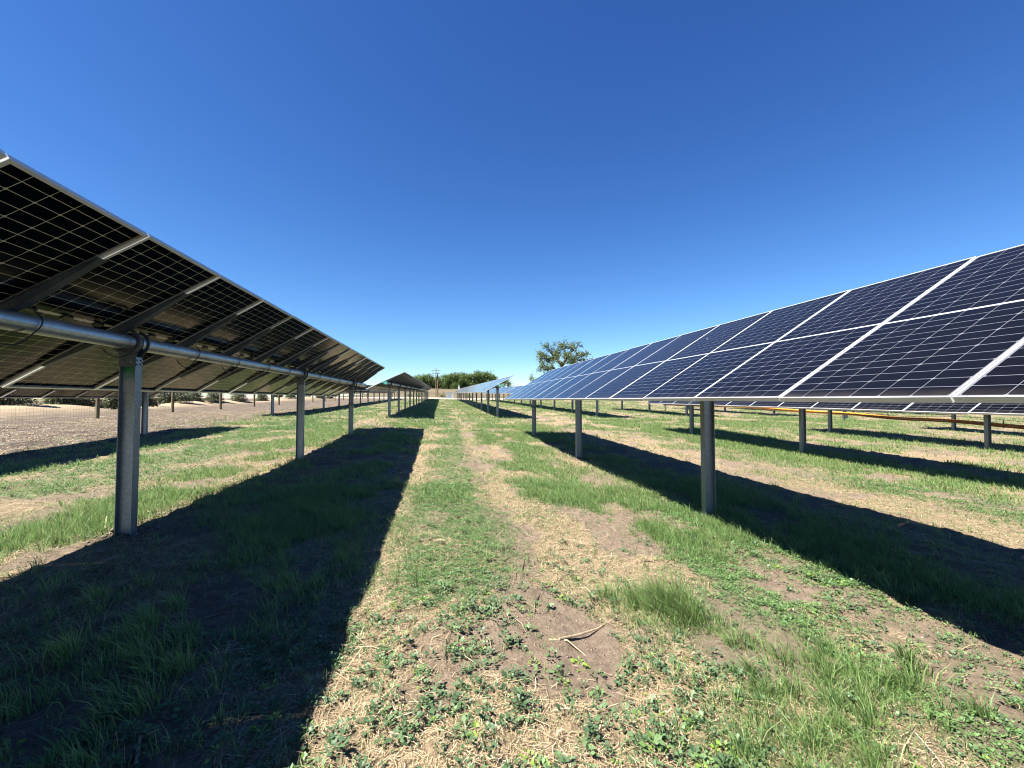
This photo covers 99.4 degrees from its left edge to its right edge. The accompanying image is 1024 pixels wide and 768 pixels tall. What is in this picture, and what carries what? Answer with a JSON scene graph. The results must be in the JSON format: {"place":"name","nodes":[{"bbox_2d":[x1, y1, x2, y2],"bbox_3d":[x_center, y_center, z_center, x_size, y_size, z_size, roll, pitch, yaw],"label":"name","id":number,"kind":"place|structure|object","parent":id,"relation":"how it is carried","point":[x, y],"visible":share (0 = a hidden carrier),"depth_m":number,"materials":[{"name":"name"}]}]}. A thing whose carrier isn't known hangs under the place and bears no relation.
{"place":"outdoors","nodes":[
{"label":"outdoors","id":0,"kind":"place"},
{"bbox_2d":[0,388,1023,767],"bbox_3d":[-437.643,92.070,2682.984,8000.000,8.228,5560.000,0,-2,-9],"label":"ground","id":1,"kind":"structure","parent":0,"point":[198,600],"depth_m":3.36,"materials":[{"name":"brown soil"}]},
{"bbox_2d":[0,398,15,404],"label":"shrub","id":2,"kind":"object","parent":1,"relation":"on","point":[5,401],"visible":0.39,"depth_m":25.43,"materials":[{"name":"green plant"}]},
{"bbox_2d":[0,398,41,405],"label":"shrub","id":3,"kind":"object","parent":1,"relation":"on","point":[17,401],"visible":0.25,"depth_m":26.21,"materials":[{"name":"green plant"}]},
{"bbox_2d":[37,398,80,404],"bbox_3d":[-30.615,0.462,29.479,2.327,2.700,2.135,2,-3,-41],"label":"shrub","id":4,"kind":"object","parent":1,"relation":"on","point":[69,401],"visible":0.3,"depth_m":29.14,"materials":[{"name":"green plant"}]},
{"bbox_2d":[0,387,160,434],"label":"solar tracker","id":5,"kind":"object","parent":1,"relation":"on","point":[33,393],"visible":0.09,"depth_m":13.18,"materials":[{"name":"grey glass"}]},
{"bbox_2d":[74,398,107,408],"bbox_3d":[-30.011,0.723,30.615,2.293,2.800,2.295,0,-2,-9],"label":"shrub","id":6,"kind":"object","parent":1,"relation":"on","point":[86,401],"visible":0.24,"depth_m":30.36,"materials":[{"name":"green plant"}]},
{"bbox_2d":[100,398,117,408],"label":"shrub","id":7,"kind":"object","parent":1,"relation":"on","point":[110,405],"visible":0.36,"depth_m":33.95,"materials":[{"name":"green plant"}]},
{"bbox_2d":[134,728,160,765],"bbox_3d":[-1.558,1.521,1.838,0.046,0.057,0.186,1,-2,-16],"label":"dry stalk","id":8,"kind":"object","parent":1,"relation":"on","point":[136,761],"visible":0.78,"depth_m":1.80,"materials":[{"name":"beige plant"}]},
{"bbox_2d":[141,395,158,406],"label":"shrub","id":9,"kind":"object","parent":1,"relation":"on","point":[153,403],"visible":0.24,"depth_m":37.41,"materials":[{"name":"green plant"}]},
{"bbox_2d":[154,392,176,403],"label":"shrub","id":10,"kind":"object","parent":1,"relation":"on","point":[167,399],"visible":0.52,"depth_m":40.41,"materials":[{"name":"green plant"}]},
{"bbox_2d":[169,392,193,402],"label":"shrub","id":11,"kind":"object","parent":1,"relation":"on","point":[183,397],"visible":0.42,"depth_m":41.34,"materials":[{"name":"green plant"}]},
{"bbox_2d":[0,392,369,425],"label":"wire fence","id":12,"kind":"object","parent":1,"relation":"on","point":[97,409],"visible":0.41,"depth_m":28.64,"materials":[{"name":"grey metal"}]},
{"bbox_2d":[0,149,384,536],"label":"solar tracker","id":13,"kind":"object","parent":1,"relation":"on","point":[93,296],"visible":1,"depth_m":4.48,"materials":[{"name":"black glass"}]},
{"bbox_2d":[189,392,205,402],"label":"shrub","id":14,"kind":"object","parent":1,"relation":"on","point":[198,398],"visible":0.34,"depth_m":46.32,"materials":[{"name":"green plant"}]},
{"bbox_2d":[203,393,224,401],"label":"shrub","id":15,"kind":"object","parent":1,"relation":"on","point":[211,397],"visible":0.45,"depth_m":48.10,"materials":[{"name":"green plant"}]},
{"bbox_2d":[228,394,248,401],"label":"shrub","id":16,"kind":"object","parent":1,"relation":"on","point":[238,398],"visible":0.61,"depth_m":53.93,"materials":[{"name":"green plant"}]},
{"bbox_2d":[255,394,269,400],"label":"shrub","id":17,"kind":"object","parent":1,"relation":"on","point":[258,398],"visible":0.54,"depth_m":62.19,"materials":[{"name":"green plant"}]},
{"bbox_2d":[271,385,372,414],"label":"solar tracker","id":18,"kind":"object","parent":1,"relation":"on","point":[359,390],"visible":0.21,"depth_m":51.15,"materials":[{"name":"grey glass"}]},
{"bbox_2d":[366,390,397,401],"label":"solar tracker","id":19,"kind":"object","parent":1,"relation":"on","point":[379,391],"visible":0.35,"depth_m":75.68,"materials":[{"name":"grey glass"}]},
{"bbox_2d":[366,372,426,416],"bbox_3d":[-10.270,1.145,43.940,2.083,2.843,41.100,0,-1,-9],"label":"solar tracker","id":20,"kind":"object","parent":1,"relation":"on","point":[405,382],"visible":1,"depth_m":31.18,"materials":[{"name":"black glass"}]},
{"bbox_2d":[413,373,424,381],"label":"shelterbelt tree","id":21,"kind":"object","parent":1,"relation":"on","point":[418,377],"visible":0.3,"depth_m":248.17,"materials":[{"name":"green plant"}]},
{"bbox_2d":[414,385,431,401],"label":"solar tracker","id":22,"kind":"object","parent":1,"relation":"on","point":[426,389],"visible":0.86,"depth_m":77.31,"materials":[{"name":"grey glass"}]},
{"bbox_2d":[420,373,436,387],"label":"shelterbelt tree","id":23,"kind":"object","parent":1,"relation":"on","point":[427,380],"visible":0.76,"depth_m":242.99,"materials":[{"name":"green plant"}]},
{"bbox_2d":[432,373,445,388],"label":"shelterbelt tree","id":24,"kind":"object","parent":1,"relation":"on","point":[435,382],"visible":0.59,"depth_m":248.29,"materials":[{"name":"green plant"}]},
{"bbox_2d":[438,373,454,388],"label":"shelterbelt tree","id":25,"kind":"object","parent":1,"relation":"on","point":[446,380],"visible":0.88,"depth_m":246.14,"materials":[{"name":"green plant"}]},
{"bbox_2d":[444,608,448,659],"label":"dry stalk","id":26,"kind":"object","parent":1,"relation":"on","point":[446,639],"visible":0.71,"depth_m":2.69,"materials":[{"name":"beige plant"}]},
{"bbox_2d":[446,392,451,397],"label":"electrical cabinet","id":27,"kind":"object","parent":1,"relation":"on","point":[449,395],"visible":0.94,"depth_m":112.48,"materials":[{"name":"grey metal"}]},
{"bbox_2d":[448,372,466,388],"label":"shelterbelt tree","id":28,"kind":"object","parent":1,"relation":"on","point":[458,381],"visible":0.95,"depth_m":244.92,"materials":[{"name":"green plant"}]},
{"bbox_2d":[453,386,469,402],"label":"solar tracker","id":29,"kind":"object","parent":1,"relation":"on","point":[460,390],"visible":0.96,"depth_m":77.16,"materials":[{"name":"grey glass"}]},
{"bbox_2d":[457,370,471,386],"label":"shelterbelt tree","id":30,"kind":"object","parent":1,"relation":"on","point":[464,374],"visible":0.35,"depth_m":250.09,"materials":[{"name":"green plant"}]},
{"bbox_2d":[465,370,481,386],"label":"shelterbelt tree","id":31,"kind":"object","parent":1,"relation":"on","point":[470,379],"visible":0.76,"depth_m":247.20,"materials":[{"name":"green plant"}]},
{"bbox_2d":[476,370,494,383],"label":"shelterbelt tree","id":32,"kind":"object","parent":1,"relation":"on","point":[485,377],"visible":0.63,"depth_m":249.06,"materials":[{"name":"green plant"}]},
{"bbox_2d":[459,375,514,416],"bbox_3d":[-3.946,1.337,46.479,2.032,2.997,39.950,0,-1,-9],"label":"solar tracker","id":33,"kind":"object","parent":1,"relation":"on","point":[481,387],"visible":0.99,"depth_m":34.20,"materials":[{"name":"blue glass"}]},
{"bbox_2d":[487,373,500,387],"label":"shelterbelt tree","id":34,"kind":"object","parent":1,"relation":"on","point":[492,377],"visible":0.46,"depth_m":250.19,"materials":[{"name":"green plant"}]},
{"bbox_2d":[483,386,515,402],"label":"solar tracker","id":35,"kind":"object","parent":1,"relation":"on","point":[503,390],"visible":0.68,"depth_m":80.66,"materials":[{"name":"blue glass"}]},
{"bbox_2d":[502,380,513,386],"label":"broadleaf tree","id":36,"kind":"object","parent":1,"relation":"on","point":[507,382],"visible":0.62,"depth_m":150.11,"materials":[{"name":"green plant"}]},
{"bbox_2d":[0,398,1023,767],"bbox_3d":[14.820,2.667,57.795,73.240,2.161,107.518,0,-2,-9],"label":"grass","id":37,"kind":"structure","parent":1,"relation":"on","point":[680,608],"depth_m":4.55,"materials":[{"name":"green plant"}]},
{"bbox_2d":[0,457,1023,767],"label":"soil crumbs","id":38,"kind":"object","parent":1,"relation":"on","point":[142,535],"visible":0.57,"depth_m":3.23,"materials":[{"name":"brown soil"}]},
{"bbox_2d":[0,490,1023,767],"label":"weeds","id":39,"kind":"object","parent":1,"relation":"on","point":[654,740],"visible":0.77,"depth_m":2.24,"materials":[{"name":"green plant"}]},
{"bbox_2d":[0,407,1023,767],"bbox_3d":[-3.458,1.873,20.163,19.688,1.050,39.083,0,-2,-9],"label":"dry grass","id":40,"kind":"structure","parent":1,"relation":"on","point":[768,601],"depth_m":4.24,"materials":[{"name":"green plant"}]},
{"bbox_2d":[535,578,561,600],"bbox_3d":[0.304,1.663,3.561,0.039,0.042,0.544,-1,-2,31],"label":"dry stalk","id":41,"kind":"object","parent":1,"relation":"on","point":[545,587],"visible":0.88,"depth_m":3.52,"materials":[{"name":"beige plant"}]},
{"bbox_2d":[504,386,597,416],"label":"solar tracker","id":42,"kind":"object","parent":1,"relation":"on","point":[513,390],"visible":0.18,"depth_m":46.92,"materials":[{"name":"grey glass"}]},
{"bbox_2d":[535,336,592,373],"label":"broadleaf tree","id":43,"kind":"object","parent":1,"relation":"on","point":[556,355],"visible":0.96,"depth_m":129.61,"materials":[{"name":"green plant"}]},
{"bbox_2d":[549,638,585,655],"bbox_3d":[0.350,1.641,2.729,0.246,0.056,0.033,-1,-2,29],"label":"dry stalk","id":44,"kind":"object","parent":1,"relation":"on","point":[571,644],"visible":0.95,"depth_m":2.72,"materials":[{"name":"beige plant"}]},
{"bbox_2d":[558,614,619,640],"bbox_3d":[0.529,1.632,2.910,0.590,0.060,0.017,2,-3,-37],"label":"dry stalk","id":45,"kind":"object","parent":1,"relation":"on","point":[573,635],"visible":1,"depth_m":2.85,"materials":[{"name":"beige plant"}]},
{"bbox_2d":[621,401,687,415],"bbox_3d":[11.570,1.293,38.122,2.014,2.917,16.900,0,-1,-9],"label":"solar tracker","id":46,"kind":"object","parent":1,"relation":"on","point":[686,409],"visible":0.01,"depth_m":37.21,"materials":[{"name":"grey metal"}]},
{"bbox_2d":[504,244,1023,516],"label":"solar tracker","id":47,"kind":"object","parent":1,"relation":"on","point":[953,332],"visible":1,"depth_m":3.66,"materials":[{"name":"blue glass"}]},
{"bbox_2d":[647,401,1023,452],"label":"solar tracker","id":48,"kind":"object","parent":1,"relation":"on","point":[1012,409],"visible":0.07,"depth_m":9.99,"materials":[{"name":"grey glass"}]},
{"bbox_2d":[664,404,1023,428],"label":"cable conduit","id":49,"kind":"object","parent":1,"relation":"on","point":[914,418],"visible":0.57,"depth_m":18.37,"materials":[{"name":"plastic"}]},
{"bbox_2d":[842,410,847,419],"bbox_3d":[20.973,2.050,27.390,0.300,0.950,0.170,0,-2,-9],"label":"utility pedestal","id":50,"kind":"object","parent":1,"relation":"on","point":[844,416],"visible":0.57,"depth_m":27.33,"materials":[{"name":"metal"}]},
{"bbox_2d":[844,621,874,639],"bbox_3d":[2.366,1.677,2.938,0.397,0.063,0.137,2,-3,-44],"label":"dry stalk","id":51,"kind":"object","parent":1,"relation":"on","point":[856,635],"visible":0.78,"depth_m":2.85,"materials":[{"name":"beige plant"}]},
{"bbox_2d":[877,741,927,752],"bbox_3d":[1.736,1.621,1.947,0.207,0.024,0.026,0,-2,10],"label":"dry stalk","id":52,"kind":"object","parent":1,"relation":"on","point":[902,744],"visible":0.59,"depth_m":1.95,"materials":[{"name":"beige plant"}]},
{"bbox_2d":[827,410,991,448],"bbox_3d":[15.433,0.952,13.806,1.964,2.826,15.750,0,-2,-9],"label":"solar tracker","id":53,"kind":"object","parent":1,"relation":"on","point":[987,431],"visible":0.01,"depth_m":14.13,"materials":[{"name":"grey metal"}]},
{"bbox_2d":[951,414,955,429],"bbox_3d":[22.064,1.058,16.633,1.966,2.775,12.300,0,-2,-9],"label":"solar tracker","id":54,"kind":"object","parent":1,"relation":"on","point":[953,426],"depth_m":21.05,"materials":[{"name":"grey metal"}]},
{"bbox_2d":[0,0,1023,396],"label":"sky","id":55,"kind":"structure","parent":0,"point":[426,186],"materials":[{"name":"blue"}]}
]}

